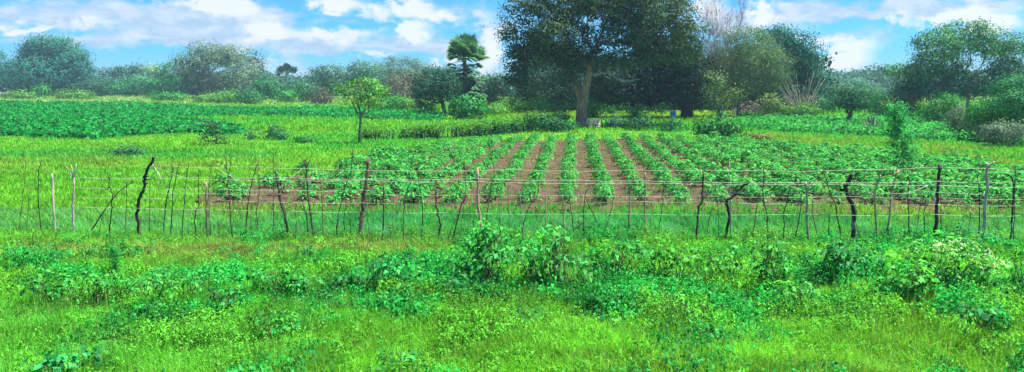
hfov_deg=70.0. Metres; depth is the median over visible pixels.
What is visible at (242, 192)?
crop plant
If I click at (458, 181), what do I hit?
crop plant
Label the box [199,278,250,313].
shrub
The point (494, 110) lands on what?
bush
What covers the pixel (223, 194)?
crop plant
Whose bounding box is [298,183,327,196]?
crop plant
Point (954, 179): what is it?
crop plant
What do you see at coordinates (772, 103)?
bush
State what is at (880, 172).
crop plant
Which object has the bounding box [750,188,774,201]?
crop plant
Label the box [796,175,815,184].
crop plant
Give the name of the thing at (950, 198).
crop plant
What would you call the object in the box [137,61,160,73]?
pale tree
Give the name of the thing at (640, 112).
shrub
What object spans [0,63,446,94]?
woods
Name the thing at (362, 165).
crop plant
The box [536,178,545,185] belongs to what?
crop plant
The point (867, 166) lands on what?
crop plant
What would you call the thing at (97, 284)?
shrub
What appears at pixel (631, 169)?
crop plant
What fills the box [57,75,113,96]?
bush
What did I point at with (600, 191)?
crop plant
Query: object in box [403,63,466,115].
broadleaf tree
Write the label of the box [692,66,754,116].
leafy sapling
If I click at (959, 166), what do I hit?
crop plant
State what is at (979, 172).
crop plant
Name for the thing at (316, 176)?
crop plant
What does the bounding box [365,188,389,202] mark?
crop plant
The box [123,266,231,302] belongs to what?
shrub
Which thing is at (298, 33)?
sky
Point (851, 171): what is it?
crop plant
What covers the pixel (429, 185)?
crop plant
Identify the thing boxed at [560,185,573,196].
crop plant
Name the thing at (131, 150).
bush
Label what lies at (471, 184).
crop plant
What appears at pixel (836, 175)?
crop plant
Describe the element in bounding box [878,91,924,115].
bush
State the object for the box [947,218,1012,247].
shrub
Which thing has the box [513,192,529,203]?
crop plant
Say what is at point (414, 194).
crop plant
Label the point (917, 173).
crop plant
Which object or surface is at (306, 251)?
shrub
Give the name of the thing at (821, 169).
crop plant
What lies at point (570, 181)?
crop plant
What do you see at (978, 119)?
bush
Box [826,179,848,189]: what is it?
crop plant
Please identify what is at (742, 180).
crop plant
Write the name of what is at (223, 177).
crop plant
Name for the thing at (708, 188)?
crop plant
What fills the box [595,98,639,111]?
bush
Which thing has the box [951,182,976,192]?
crop plant
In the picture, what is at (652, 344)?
shrub
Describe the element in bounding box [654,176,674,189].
crop plant
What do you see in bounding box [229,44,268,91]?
grey tree
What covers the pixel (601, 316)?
shrub
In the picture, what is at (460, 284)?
shrub
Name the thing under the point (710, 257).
shrub
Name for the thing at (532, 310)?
shrub
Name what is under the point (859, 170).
crop plant
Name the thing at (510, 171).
crop plant
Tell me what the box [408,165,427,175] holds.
crop plant
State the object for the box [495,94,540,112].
bush
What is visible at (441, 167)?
crop plant
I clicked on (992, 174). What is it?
crop plant
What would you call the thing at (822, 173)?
crop plant
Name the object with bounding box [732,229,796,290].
shrub
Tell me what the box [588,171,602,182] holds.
crop plant
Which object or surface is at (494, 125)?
hedge
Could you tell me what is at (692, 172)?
crop plant
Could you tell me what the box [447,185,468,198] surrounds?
crop plant
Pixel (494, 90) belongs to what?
broadleaf tree
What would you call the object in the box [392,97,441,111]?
bush
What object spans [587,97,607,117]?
bush
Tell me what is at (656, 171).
crop plant
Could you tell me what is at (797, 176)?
crop plant
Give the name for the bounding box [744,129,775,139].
bush
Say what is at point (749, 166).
crop plant
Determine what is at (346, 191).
crop plant
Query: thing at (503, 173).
crop plant
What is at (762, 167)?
crop plant
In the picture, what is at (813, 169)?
crop plant
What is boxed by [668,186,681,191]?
crop plant
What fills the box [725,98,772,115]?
brush pile
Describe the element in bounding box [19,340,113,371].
shrub
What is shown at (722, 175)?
crop plant
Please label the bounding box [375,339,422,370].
shrub
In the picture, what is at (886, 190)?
crop plant
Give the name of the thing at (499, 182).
crop plant
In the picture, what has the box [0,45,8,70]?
broadleaf tree
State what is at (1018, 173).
crop plant
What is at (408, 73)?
broadleaf tree
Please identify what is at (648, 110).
bush
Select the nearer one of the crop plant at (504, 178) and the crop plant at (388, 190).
the crop plant at (388, 190)
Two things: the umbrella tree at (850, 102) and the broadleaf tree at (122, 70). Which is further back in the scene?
the broadleaf tree at (122, 70)
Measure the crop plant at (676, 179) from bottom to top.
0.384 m
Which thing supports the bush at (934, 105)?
on the ground at (426, 233)
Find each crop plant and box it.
[211,173,239,187]
[211,186,241,199]
[226,182,252,194]
[229,187,247,197]
[255,176,274,187]
[265,172,284,181]
[269,175,296,192]
[293,178,310,186]
[295,189,313,198]
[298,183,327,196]
[301,170,326,182]
[318,170,330,179]
[320,179,338,188]
[324,170,349,183]
[324,178,340,185]
[325,194,340,202]
[330,187,354,199]
[333,169,357,180]
[335,181,360,196]
[339,178,363,189]
[342,166,360,178]
[348,164,369,175]
[355,174,380,185]
[360,186,386,202]
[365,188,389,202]
[369,174,386,184]
[370,185,394,197]
[371,171,390,178]
[377,162,399,173]
[384,176,407,192]
[393,169,417,181]
[396,169,419,180]
[397,183,431,202]
[402,181,429,196]
[403,186,427,199]
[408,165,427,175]
[408,165,431,176]
[413,180,437,194]
[421,174,445,187]
[421,176,445,189]
[431,170,451,178]
[432,172,450,183]
[438,165,456,175]
[438,186,456,198]
[441,166,456,177]
[441,192,461,202]
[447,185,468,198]
[450,180,469,194]
[452,182,468,196]
[461,169,481,179]
[466,179,476,187]
[479,186,498,201]
[485,177,505,191]
[486,185,505,198]
[487,173,506,184]
[495,168,508,181]
[501,177,509,186]
[504,168,515,178]
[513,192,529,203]
[520,179,535,193]
[520,186,541,201]
[526,171,543,183]
[535,164,546,174]
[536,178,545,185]
[556,188,569,198]
[557,172,570,184]
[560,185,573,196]
[560,190,576,202]
[563,175,577,185]
[564,179,578,190]
[565,172,578,181]
[568,169,578,178]
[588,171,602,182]
[590,166,602,176]
[590,181,609,196]
[592,184,612,199]
[594,169,610,177]
[595,174,611,184]
[596,175,612,185]
[596,186,614,202]
[622,165,635,175]
[623,168,635,177]
[626,179,644,190]
[631,185,650,199]
[651,167,672,179]
[653,167,669,176]
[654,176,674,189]
[662,175,683,187]
[664,182,678,191]
[664,185,676,193]
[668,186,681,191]
[670,191,683,198]
[670,191,691,201]
[677,162,695,174]
[677,186,690,196]
[679,165,699,175]
[681,168,699,180]
[686,169,711,180]
[690,172,716,184]
[701,182,725,195]
[709,189,729,197]
[712,167,739,181]
[712,191,731,200]
[714,169,739,180]
[727,177,758,189]
[731,177,759,190]
[737,186,758,196]
[739,164,763,177]
[747,166,770,177]
[747,168,767,177]
[747,186,765,199]
[750,174,766,185]
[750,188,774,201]
[758,172,771,179]
[761,177,779,186]
[761,178,787,189]
[768,165,785,174]
[768,178,791,191]
[770,181,793,194]
[773,169,785,178]
[776,185,803,198]
[778,167,800,178]
[780,186,815,201]
[782,172,796,181]
[787,173,806,185]
[789,193,811,203]
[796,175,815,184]
[801,167,820,175]
[802,179,826,191]
[803,165,822,174]
[803,182,821,193]
[807,170,821,178]
[814,171,832,181]
[815,187,835,197]
[823,173,844,181]
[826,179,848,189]
[826,191,852,202]
[827,178,859,189]
[828,162,851,174]
[834,167,854,177]
[844,169,865,181]
[848,181,867,193]
[849,182,873,195]
[852,170,878,182]
[853,169,875,181]
[858,164,876,170]
[858,186,888,200]
[861,186,883,198]
[862,175,888,186]
[870,191,894,203]
[871,177,900,189]
[873,167,890,176]
[882,181,900,192]
[888,180,914,195]
[891,173,911,181]
[893,186,914,197]
[900,175,924,189]
[901,190,926,201]
[910,170,931,179]
[911,178,933,189]
[912,189,935,203]
[914,183,932,192]
[923,175,940,183]
[924,184,947,195]
[929,175,956,188]
[931,190,951,198]
[940,177,963,187]
[940,183,959,191]
[941,169,958,179]
[942,187,973,203]
[948,164,970,173]
[951,172,973,179]
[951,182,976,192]
[957,172,980,182]
[957,184,980,196]
[958,167,981,175]
[963,177,981,184]
[966,184,1002,200]
[967,187,989,199]
[972,170,984,179]
[975,178,1001,190]
[976,161,998,170]
[982,171,1006,178]
[984,187,1020,203]
[989,166,1008,171]
[989,171,1009,181]
[990,180,1011,191]
[994,195,1020,206]
[996,182,1023,196]
[998,176,1022,184]
[1002,184,1023,196]
[1006,169,1023,182]
[1010,177,1023,185]
[1012,164,1023,173]
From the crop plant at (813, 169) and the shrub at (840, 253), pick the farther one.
the crop plant at (813, 169)
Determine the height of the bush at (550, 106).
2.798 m
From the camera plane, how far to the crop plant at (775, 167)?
24.45 m
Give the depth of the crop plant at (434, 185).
21.31 m
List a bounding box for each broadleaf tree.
[0,30,105,93]
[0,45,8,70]
[94,58,149,77]
[143,59,193,95]
[301,60,354,96]
[339,58,388,95]
[367,54,433,90]
[376,65,431,103]
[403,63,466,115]
[475,69,515,107]
[742,18,841,105]
[823,75,893,95]
[882,65,1023,115]
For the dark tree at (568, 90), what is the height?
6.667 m
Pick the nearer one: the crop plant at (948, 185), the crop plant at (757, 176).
the crop plant at (948, 185)
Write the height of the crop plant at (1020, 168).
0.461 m
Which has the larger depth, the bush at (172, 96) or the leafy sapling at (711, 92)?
the bush at (172, 96)
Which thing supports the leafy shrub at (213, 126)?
on the ground at (426, 233)
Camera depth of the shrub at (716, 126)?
43.59 m
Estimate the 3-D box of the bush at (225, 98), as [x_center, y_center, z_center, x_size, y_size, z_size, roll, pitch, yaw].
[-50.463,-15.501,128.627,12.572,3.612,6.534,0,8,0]
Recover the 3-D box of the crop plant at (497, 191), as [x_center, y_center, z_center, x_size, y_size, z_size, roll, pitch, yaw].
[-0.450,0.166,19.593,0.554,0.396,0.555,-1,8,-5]
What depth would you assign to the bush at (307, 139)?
39.15 m
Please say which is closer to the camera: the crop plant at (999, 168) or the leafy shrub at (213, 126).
the crop plant at (999, 168)
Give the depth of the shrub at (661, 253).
11.54 m
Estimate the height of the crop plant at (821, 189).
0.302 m
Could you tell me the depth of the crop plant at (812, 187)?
20.49 m
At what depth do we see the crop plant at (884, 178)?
20.70 m
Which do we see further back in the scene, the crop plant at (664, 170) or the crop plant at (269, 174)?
the crop plant at (664, 170)
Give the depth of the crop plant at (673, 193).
19.29 m
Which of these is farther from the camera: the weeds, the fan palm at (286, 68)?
the fan palm at (286, 68)
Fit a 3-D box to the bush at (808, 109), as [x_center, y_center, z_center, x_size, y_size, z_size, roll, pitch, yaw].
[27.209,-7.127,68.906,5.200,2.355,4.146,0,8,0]
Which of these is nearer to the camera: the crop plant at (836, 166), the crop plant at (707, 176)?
the crop plant at (707, 176)
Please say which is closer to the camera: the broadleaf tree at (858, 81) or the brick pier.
the brick pier
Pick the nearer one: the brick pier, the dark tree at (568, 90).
the brick pier
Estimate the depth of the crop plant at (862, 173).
21.93 m
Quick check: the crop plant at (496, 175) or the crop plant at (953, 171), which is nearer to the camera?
the crop plant at (496, 175)
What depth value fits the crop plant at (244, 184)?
20.13 m
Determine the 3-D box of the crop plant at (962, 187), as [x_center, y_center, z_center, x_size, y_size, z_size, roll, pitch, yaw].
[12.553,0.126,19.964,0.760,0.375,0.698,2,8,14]
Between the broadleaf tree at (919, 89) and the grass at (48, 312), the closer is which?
the grass at (48, 312)
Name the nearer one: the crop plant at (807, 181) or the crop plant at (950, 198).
the crop plant at (950, 198)
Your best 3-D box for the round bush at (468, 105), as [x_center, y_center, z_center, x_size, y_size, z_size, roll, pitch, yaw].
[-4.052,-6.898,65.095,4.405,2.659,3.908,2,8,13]
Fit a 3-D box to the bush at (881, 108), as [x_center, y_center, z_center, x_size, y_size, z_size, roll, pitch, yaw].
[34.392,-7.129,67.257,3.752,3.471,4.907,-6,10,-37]
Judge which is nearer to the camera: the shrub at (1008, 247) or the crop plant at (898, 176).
the shrub at (1008, 247)
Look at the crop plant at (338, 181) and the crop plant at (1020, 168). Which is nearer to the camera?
the crop plant at (338, 181)
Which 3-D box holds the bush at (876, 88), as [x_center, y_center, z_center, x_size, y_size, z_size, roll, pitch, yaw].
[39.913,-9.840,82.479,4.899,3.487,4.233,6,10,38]
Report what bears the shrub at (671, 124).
on the ground at (426, 233)
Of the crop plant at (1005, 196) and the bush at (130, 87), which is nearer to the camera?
the crop plant at (1005, 196)
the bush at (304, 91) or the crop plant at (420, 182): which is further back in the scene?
the bush at (304, 91)
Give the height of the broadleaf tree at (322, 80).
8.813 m
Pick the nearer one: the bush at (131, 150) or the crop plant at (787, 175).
the crop plant at (787, 175)
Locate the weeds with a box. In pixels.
[0,216,1023,371]
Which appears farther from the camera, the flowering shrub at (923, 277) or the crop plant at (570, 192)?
the crop plant at (570, 192)
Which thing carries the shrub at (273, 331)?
on the ground at (426, 233)
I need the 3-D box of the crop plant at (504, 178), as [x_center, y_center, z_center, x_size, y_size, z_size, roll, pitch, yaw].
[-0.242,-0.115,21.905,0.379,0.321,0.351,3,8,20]
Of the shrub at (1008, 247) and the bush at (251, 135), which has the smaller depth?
the shrub at (1008, 247)
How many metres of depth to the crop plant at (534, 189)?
19.14 m
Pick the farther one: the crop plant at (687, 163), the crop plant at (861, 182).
the crop plant at (687, 163)
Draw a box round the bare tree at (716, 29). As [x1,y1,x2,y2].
[693,0,752,116]
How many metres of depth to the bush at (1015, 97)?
39.07 m
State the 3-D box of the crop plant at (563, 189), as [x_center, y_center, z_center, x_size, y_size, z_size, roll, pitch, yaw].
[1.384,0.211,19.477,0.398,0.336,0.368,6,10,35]
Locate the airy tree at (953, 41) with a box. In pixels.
[870,16,1023,109]
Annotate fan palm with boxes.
[274,62,297,87]
[445,32,488,108]
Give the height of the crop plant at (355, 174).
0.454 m
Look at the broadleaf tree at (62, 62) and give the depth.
215.05 m
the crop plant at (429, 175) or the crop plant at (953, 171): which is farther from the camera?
the crop plant at (953, 171)
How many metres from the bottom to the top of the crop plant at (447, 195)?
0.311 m
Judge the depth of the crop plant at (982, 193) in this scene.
19.47 m
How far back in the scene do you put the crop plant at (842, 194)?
18.86 m
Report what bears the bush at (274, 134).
on the ground at (426, 233)
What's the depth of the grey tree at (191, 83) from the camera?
177.56 m
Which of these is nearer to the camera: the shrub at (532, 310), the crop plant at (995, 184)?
the shrub at (532, 310)
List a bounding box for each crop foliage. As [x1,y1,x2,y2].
[0,99,446,139]
[293,131,1023,200]
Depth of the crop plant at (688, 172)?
23.35 m
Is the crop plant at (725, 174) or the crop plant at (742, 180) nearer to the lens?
the crop plant at (742, 180)
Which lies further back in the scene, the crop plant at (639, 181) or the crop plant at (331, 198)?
the crop plant at (639, 181)
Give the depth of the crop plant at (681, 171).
24.24 m
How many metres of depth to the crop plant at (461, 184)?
20.05 m
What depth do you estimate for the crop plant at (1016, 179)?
21.03 m
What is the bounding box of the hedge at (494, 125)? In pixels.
[352,110,573,139]
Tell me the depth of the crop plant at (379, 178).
22.33 m
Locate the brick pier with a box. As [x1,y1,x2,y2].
[587,119,600,128]
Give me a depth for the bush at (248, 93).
119.54 m
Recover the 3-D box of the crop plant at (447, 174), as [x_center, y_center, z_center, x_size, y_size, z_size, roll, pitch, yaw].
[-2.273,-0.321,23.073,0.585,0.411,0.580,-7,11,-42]
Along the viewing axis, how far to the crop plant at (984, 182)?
20.77 m
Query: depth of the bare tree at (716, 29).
70.06 m
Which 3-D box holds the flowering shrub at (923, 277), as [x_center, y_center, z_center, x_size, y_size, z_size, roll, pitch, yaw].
[5.999,1.135,10.384,2.009,0.924,1.235,0,8,0]
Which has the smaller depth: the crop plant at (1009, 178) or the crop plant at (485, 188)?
the crop plant at (485, 188)
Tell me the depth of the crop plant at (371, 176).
21.99 m
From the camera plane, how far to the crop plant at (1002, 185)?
19.96 m
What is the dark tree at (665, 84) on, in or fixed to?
on the ground at (426, 233)
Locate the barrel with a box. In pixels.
[670,111,675,118]
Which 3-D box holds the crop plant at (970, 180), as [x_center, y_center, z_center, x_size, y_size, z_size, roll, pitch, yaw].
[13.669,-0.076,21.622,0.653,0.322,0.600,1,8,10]
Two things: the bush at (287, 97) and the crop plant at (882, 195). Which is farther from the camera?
the bush at (287, 97)
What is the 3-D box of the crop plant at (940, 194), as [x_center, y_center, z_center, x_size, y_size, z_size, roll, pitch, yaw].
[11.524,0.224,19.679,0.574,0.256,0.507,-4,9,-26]
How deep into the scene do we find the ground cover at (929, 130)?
49.86 m
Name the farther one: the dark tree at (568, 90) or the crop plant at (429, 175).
the dark tree at (568, 90)
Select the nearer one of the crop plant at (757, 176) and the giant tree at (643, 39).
the crop plant at (757, 176)
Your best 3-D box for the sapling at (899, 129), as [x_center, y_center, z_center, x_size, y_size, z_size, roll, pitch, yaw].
[12.385,-1.408,23.307,1.466,2.702,1.024,0,8,0]
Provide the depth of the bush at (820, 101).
72.31 m
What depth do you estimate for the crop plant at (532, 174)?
22.30 m
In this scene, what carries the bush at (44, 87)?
on the ground at (426, 233)
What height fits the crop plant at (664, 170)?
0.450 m
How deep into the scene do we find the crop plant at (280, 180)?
20.67 m
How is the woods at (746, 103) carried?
on the ground at (426, 233)
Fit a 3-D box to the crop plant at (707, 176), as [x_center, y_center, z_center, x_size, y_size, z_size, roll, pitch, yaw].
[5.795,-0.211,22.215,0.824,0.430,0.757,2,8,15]
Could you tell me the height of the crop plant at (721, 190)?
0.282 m
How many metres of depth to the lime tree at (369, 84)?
38.79 m
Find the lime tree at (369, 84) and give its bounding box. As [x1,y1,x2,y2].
[324,73,391,143]
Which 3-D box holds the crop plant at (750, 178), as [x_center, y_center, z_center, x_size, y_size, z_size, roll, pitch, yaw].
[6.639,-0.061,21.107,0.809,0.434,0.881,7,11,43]
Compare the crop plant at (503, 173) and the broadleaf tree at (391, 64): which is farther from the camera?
the broadleaf tree at (391, 64)
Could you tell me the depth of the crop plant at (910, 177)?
21.24 m
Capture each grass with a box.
[0,222,1023,371]
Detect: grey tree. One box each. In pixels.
[166,38,266,97]
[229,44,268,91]
[701,21,803,115]
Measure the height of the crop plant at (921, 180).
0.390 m
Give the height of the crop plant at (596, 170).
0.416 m
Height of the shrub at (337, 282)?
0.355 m
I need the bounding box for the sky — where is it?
[0,0,1023,79]
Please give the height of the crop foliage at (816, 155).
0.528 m
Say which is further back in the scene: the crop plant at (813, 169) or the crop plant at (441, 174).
the crop plant at (813, 169)
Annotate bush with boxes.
[0,86,97,98]
[26,82,56,96]
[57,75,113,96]
[98,141,150,156]
[103,72,171,96]
[139,89,189,100]
[188,88,246,102]
[229,86,265,104]
[240,126,262,139]
[246,75,293,99]
[258,123,292,140]
[269,87,303,102]
[284,80,325,101]
[287,131,320,143]
[300,86,339,103]
[370,92,409,109]
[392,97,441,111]
[442,94,491,119]
[481,100,516,115]
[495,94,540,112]
[519,96,574,112]
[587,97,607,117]
[593,102,622,114]
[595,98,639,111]
[630,100,675,113]
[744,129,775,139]
[753,92,790,114]
[772,98,830,116]
[800,94,841,114]
[812,83,849,100]
[853,84,892,112]
[860,91,911,116]
[861,114,880,126]
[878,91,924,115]
[910,90,969,121]
[938,104,981,132]
[957,93,1023,133]
[967,113,1023,146]
[981,70,1023,133]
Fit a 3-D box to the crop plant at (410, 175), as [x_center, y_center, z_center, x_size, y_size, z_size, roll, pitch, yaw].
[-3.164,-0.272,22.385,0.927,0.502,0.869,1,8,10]
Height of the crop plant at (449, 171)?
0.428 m
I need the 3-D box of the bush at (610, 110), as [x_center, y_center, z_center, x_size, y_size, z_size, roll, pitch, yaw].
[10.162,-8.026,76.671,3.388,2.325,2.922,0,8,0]
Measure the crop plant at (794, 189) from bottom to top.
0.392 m
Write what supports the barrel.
on the ground at (426, 233)
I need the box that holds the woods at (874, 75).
[291,62,1022,96]
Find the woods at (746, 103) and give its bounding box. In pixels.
[520,41,838,111]
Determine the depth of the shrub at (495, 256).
11.04 m
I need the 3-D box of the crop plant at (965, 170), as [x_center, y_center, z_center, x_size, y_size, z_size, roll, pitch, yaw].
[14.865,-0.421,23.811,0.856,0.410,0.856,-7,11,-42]
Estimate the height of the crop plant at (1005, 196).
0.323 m
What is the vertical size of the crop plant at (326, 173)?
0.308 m
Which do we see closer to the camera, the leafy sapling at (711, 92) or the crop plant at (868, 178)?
the crop plant at (868, 178)
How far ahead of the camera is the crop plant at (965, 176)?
22.07 m
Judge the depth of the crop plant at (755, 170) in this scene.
23.26 m
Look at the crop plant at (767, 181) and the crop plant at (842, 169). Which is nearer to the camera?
the crop plant at (767, 181)
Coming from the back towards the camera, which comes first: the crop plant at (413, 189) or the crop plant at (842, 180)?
the crop plant at (842, 180)
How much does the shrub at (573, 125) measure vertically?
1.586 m
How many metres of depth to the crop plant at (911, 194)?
19.08 m
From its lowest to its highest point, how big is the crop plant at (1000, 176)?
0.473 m
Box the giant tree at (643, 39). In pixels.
[483,0,715,124]
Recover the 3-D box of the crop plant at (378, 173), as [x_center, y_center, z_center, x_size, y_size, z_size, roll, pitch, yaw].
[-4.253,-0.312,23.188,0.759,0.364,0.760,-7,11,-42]
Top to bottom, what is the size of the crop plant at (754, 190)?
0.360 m
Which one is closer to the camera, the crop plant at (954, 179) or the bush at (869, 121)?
the crop plant at (954, 179)
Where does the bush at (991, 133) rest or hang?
on the ground at (426, 233)
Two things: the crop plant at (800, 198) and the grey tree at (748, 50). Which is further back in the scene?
the grey tree at (748, 50)
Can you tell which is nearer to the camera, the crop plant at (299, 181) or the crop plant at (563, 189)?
the crop plant at (563, 189)
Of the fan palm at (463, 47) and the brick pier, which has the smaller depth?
the brick pier
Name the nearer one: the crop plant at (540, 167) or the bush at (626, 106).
the crop plant at (540, 167)
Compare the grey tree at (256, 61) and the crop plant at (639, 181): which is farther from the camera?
the grey tree at (256, 61)
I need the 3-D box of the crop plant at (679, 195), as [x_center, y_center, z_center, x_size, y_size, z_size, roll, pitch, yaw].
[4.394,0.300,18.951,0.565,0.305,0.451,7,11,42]
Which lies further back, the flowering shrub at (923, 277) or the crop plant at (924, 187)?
the crop plant at (924, 187)
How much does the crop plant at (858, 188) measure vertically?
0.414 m
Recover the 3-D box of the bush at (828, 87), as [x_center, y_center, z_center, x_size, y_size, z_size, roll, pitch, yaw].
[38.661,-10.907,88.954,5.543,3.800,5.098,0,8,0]
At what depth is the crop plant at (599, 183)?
19.70 m
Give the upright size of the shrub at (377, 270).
0.683 m
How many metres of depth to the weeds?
10.05 m
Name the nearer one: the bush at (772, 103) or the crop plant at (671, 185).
the crop plant at (671, 185)
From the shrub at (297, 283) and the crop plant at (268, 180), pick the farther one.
the crop plant at (268, 180)
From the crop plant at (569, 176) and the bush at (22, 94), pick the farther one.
the bush at (22, 94)
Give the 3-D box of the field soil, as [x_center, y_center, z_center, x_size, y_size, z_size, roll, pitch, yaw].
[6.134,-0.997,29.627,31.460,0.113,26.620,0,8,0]
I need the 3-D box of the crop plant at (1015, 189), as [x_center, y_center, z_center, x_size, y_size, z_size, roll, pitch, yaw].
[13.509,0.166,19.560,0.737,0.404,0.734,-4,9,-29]
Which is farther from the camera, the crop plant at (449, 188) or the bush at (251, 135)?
the bush at (251, 135)
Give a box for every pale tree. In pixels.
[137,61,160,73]
[524,62,562,106]
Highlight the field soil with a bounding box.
[190,138,1023,215]
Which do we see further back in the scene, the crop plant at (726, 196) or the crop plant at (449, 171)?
the crop plant at (449, 171)
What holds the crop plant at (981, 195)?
on the field soil
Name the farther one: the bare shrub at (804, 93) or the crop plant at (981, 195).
the bare shrub at (804, 93)
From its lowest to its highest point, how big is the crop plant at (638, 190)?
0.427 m
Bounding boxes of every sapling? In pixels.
[105,243,123,274]
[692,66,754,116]
[881,99,924,172]
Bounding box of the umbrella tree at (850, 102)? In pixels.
[821,82,878,120]
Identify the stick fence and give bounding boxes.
[18,149,1023,241]
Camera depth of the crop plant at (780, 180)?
20.44 m
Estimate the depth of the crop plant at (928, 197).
18.68 m
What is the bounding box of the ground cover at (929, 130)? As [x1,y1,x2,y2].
[731,111,1023,145]
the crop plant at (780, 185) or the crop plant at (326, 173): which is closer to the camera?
the crop plant at (780, 185)
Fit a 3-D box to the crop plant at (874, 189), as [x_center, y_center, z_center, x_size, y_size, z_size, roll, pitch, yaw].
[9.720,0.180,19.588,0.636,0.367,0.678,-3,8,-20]
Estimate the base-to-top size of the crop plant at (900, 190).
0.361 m
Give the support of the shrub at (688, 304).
on the ground at (426, 233)
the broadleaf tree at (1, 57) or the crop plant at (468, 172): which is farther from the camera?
the broadleaf tree at (1, 57)
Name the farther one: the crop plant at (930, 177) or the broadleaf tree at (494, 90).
the broadleaf tree at (494, 90)
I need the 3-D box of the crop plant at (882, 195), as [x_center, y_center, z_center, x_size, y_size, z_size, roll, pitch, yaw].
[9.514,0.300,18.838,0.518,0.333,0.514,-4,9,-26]
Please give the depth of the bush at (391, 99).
83.64 m
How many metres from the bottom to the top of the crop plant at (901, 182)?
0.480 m
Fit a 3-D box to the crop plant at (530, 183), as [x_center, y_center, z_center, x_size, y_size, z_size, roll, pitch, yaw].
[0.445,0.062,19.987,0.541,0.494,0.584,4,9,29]
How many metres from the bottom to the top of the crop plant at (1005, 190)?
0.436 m
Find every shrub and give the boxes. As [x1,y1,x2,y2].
[7,265,140,307]
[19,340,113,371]
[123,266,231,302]
[192,116,233,144]
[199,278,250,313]
[241,263,325,296]
[244,306,307,340]
[296,242,323,265]
[326,269,359,292]
[327,253,426,293]
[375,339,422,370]
[432,270,471,299]
[440,214,526,286]
[497,224,600,286]
[507,304,546,327]
[517,104,565,132]
[548,114,582,132]
[584,231,654,279]
[584,305,626,328]
[593,114,628,128]
[617,113,662,130]
[619,102,650,122]
[635,234,703,280]
[646,343,694,360]
[653,114,689,131]
[659,291,728,326]
[688,108,765,137]
[691,320,727,342]
[693,248,742,291]
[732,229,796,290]
[772,278,826,312]
[780,71,825,113]
[800,233,896,280]
[826,297,872,319]
[870,230,1012,295]
[937,292,1013,336]
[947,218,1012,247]
[1002,240,1023,287]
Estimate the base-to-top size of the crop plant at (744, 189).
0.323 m
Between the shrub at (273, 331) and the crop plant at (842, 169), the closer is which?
the shrub at (273, 331)
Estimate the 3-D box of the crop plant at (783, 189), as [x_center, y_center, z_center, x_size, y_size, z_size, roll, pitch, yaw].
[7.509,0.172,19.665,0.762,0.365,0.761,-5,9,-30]
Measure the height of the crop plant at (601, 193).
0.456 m
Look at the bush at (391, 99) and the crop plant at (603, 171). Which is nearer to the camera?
the crop plant at (603, 171)
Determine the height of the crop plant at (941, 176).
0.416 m
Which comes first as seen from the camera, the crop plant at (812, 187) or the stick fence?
the stick fence
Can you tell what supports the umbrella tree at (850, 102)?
on the ground at (426, 233)
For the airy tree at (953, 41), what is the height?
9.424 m
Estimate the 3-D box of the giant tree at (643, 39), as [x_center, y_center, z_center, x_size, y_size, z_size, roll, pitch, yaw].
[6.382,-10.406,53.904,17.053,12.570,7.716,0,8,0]
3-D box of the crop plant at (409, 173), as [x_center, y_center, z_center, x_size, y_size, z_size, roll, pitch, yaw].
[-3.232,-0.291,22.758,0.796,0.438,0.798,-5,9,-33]
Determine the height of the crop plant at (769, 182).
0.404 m
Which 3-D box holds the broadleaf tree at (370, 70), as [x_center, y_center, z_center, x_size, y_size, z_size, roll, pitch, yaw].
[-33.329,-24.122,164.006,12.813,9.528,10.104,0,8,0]
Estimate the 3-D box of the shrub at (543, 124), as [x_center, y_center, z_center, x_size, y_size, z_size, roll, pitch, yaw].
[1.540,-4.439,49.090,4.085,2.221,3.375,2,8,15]
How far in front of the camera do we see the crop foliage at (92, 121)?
65.80 m
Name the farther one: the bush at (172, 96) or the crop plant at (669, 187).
the bush at (172, 96)
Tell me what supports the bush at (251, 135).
on the ground at (426, 233)
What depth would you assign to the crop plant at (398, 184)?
20.69 m
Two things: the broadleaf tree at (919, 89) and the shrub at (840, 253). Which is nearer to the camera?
the shrub at (840, 253)
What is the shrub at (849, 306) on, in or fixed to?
on the ground at (426, 233)
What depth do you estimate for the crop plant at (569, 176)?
21.79 m
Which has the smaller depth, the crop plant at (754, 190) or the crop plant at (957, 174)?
the crop plant at (754, 190)
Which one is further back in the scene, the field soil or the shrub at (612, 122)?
the shrub at (612, 122)
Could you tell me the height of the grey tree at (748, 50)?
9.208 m
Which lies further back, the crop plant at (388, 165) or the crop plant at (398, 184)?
the crop plant at (388, 165)
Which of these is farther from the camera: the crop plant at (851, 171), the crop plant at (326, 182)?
the crop plant at (851, 171)
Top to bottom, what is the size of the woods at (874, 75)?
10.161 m
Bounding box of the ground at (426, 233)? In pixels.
[0,95,1022,371]
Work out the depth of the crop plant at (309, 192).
19.48 m
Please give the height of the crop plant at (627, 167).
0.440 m
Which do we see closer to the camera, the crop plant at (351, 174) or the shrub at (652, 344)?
the shrub at (652, 344)
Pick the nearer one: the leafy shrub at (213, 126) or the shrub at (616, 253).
the shrub at (616, 253)
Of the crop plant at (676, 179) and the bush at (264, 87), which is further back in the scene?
the bush at (264, 87)
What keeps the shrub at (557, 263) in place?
on the ground at (426, 233)
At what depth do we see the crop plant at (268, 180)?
21.67 m
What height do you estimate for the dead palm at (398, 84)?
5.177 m
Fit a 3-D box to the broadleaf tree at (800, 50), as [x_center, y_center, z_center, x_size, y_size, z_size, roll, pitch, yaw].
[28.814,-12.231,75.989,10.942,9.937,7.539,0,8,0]
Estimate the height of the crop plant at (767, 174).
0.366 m
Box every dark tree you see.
[503,61,590,111]
[577,36,722,117]
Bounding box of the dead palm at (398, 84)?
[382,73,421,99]
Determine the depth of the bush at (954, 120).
43.80 m
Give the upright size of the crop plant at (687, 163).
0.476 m
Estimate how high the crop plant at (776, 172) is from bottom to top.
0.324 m

